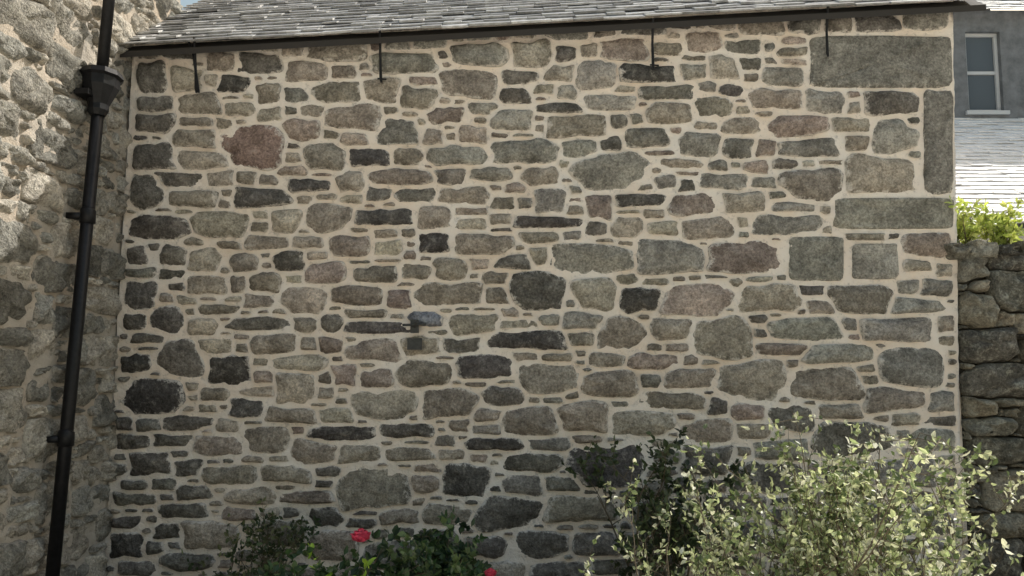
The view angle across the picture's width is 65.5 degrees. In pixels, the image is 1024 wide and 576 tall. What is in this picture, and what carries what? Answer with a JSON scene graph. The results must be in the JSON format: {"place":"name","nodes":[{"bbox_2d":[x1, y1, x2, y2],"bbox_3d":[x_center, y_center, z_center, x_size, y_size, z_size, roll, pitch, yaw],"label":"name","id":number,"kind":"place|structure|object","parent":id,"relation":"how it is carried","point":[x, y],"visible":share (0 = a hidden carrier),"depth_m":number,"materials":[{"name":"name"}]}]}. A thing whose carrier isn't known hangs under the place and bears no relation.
{"place":"outdoors","nodes":[
{"label":"outdoors","id":0,"kind":"place"},
{"bbox_2d":[180,0,1023,9],"label":"sky","id":1,"kind":"structure","parent":0,"point":[183,2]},
{"bbox_2d":[957,233,1023,242],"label":"porch walls","id":2,"kind":"structure","parent":0,"point":[1022,237],"depth_m":8.61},
{"bbox_2d":[953,10,1023,230],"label":"house walls","id":3,"kind":"structure","parent":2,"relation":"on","point":[1006,27],"depth_m":12.63,"materials":[{"name":"grey paint"}]},
{"bbox_2d":[965,34,1009,114],"bbox_3d":[7.475,-3.394,12.653,0.670,1.360,0.210,0,-5,0],"label":"window frame","id":4,"kind":"object","parent":3,"relation":"attached to","point":[998,110],"visible":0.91,"depth_m":12.68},
{"bbox_2d":[965,38,995,109],"bbox_3d":[7.475,-3.418,12.725,0.450,1.200,0.010,0,-5,0],"label":"window pane","id":5,"kind":"object","parent":4,"relation":"in","point":[979,56],"visible":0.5,"depth_m":12.72,"materials":[{"name":"grey glass"}]},
{"bbox_2d":[954,118,1023,222],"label":"porch roof","id":6,"kind":"structure","parent":3,"relation":"attached to","point":[990,160],"depth_m":10.38,"materials":[{"name":"stone"}]},
{"bbox_2d":[975,0,1023,8],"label":"roof","id":7,"kind":"structure","parent":3,"relation":"on","point":[1004,4],"depth_m":12.74,"materials":[{"name":"stone"}]},
{"bbox_3d":[-5.115,-0.988,5.489,3.950,7.000,3.600,0,-5,0],"label":"house","id":8,"kind":"object","parent":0,"visible":0},
{"bbox_2d":[45,0,123,575],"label":"cast iron downpipe","id":9,"kind":"object","parent":8,"relation":"attached to","point":[102,83],"visible":1,"depth_m":5.48,"materials":[{"name":"black metal"}]},
{"bbox_2d":[0,0,179,575],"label":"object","id":10,"kind":"object","parent":8,"relation":"attached to","point":[86,53],"visible":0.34,"depth_m":5.37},
{"label":"ground","id":11,"kind":"structure","parent":0,"visible":0},
{"bbox_2d":[0,0,182,575],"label":"granite stones","id":12,"kind":"object","parent":11,"relation":"on","point":[34,24],"visible":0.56,"depth_m":5.35,"materials":[{"name":"grey stone"}]},
{"bbox_2d":[104,0,985,575],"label":"stone outbuilding","id":13,"kind":"structure","parent":11,"relation":"on","point":[564,230],"depth_m":6.25,"materials":[{"name":"stone"}]},
{"bbox_2d":[402,320,425,349],"bbox_3d":[-0.745,0.361,6.141,0.168,0.230,0.138,-3,-6,28],"label":"iron wall fixing","id":14,"kind":"object","parent":13,"relation":"attached to","point":[414,343],"visible":1,"depth_m":6.14,"materials":[{"name":"black metal"}]},
{"bbox_2d":[957,253,1023,575],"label":"field stones","id":15,"kind":"object","parent":11,"relation":"on","point":[1001,286],"visible":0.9,"depth_m":6.12,"materials":[{"name":"grey stone"}]},
{"bbox_2d":[958,270,1023,571],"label":"wall hearting","id":16,"kind":"structure","parent":11,"relation":"on","point":[977,397],"depth_m":6.20,"materials":[{"name":"black stone"}]},
{"bbox_2d":[944,195,1023,244],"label":"plants","id":17,"kind":"object","parent":16,"relation":"on","point":[1004,226],"depth_m":6.45,"materials":[{"name":"green plant"}]},
{"bbox_2d":[944,240,1023,259],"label":"cope stones","id":18,"kind":"object","parent":16,"relation":"on","point":[975,248],"visible":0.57,"depth_m":6.22,"materials":[{"name":"grey stone"}]},
{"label":"flower bed soil","id":19,"kind":"structure","parent":11,"relation":"on","visible":0},
{"bbox_2d":[179,496,323,575],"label":"climbing plant","id":20,"kind":"object","parent":19,"relation":"on","point":[274,553],"visible":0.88,"depth_m":5.71,"materials":[{"name":"plant"}]},
{"bbox_2d":[308,543,376,575],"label":"bright sapling","id":21,"kind":"object","parent":19,"relation":"on","point":[368,562],"visible":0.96,"depth_m":4.18,"materials":[{"name":"green plant"}]},
{"bbox_2d":[254,505,498,575],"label":"rose bush","id":22,"kind":"object","parent":19,"relation":"on","point":[439,557],"visible":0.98,"depth_m":4.37,"materials":[{"name":"green plant"}]},
{"bbox_2d":[561,427,762,575],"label":"dark evergreen shrub","id":23,"kind":"object","parent":19,"relation":"on","point":[654,503],"visible":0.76,"depth_m":5.55,"materials":[{"name":"green plant"}]},
{"bbox_2d":[578,411,1023,575],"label":"flowering shrub","id":24,"kind":"object","parent":19,"relation":"on","point":[862,558],"visible":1,"depth_m":3.56,"materials":[{"name":"green plant"}]}
]}

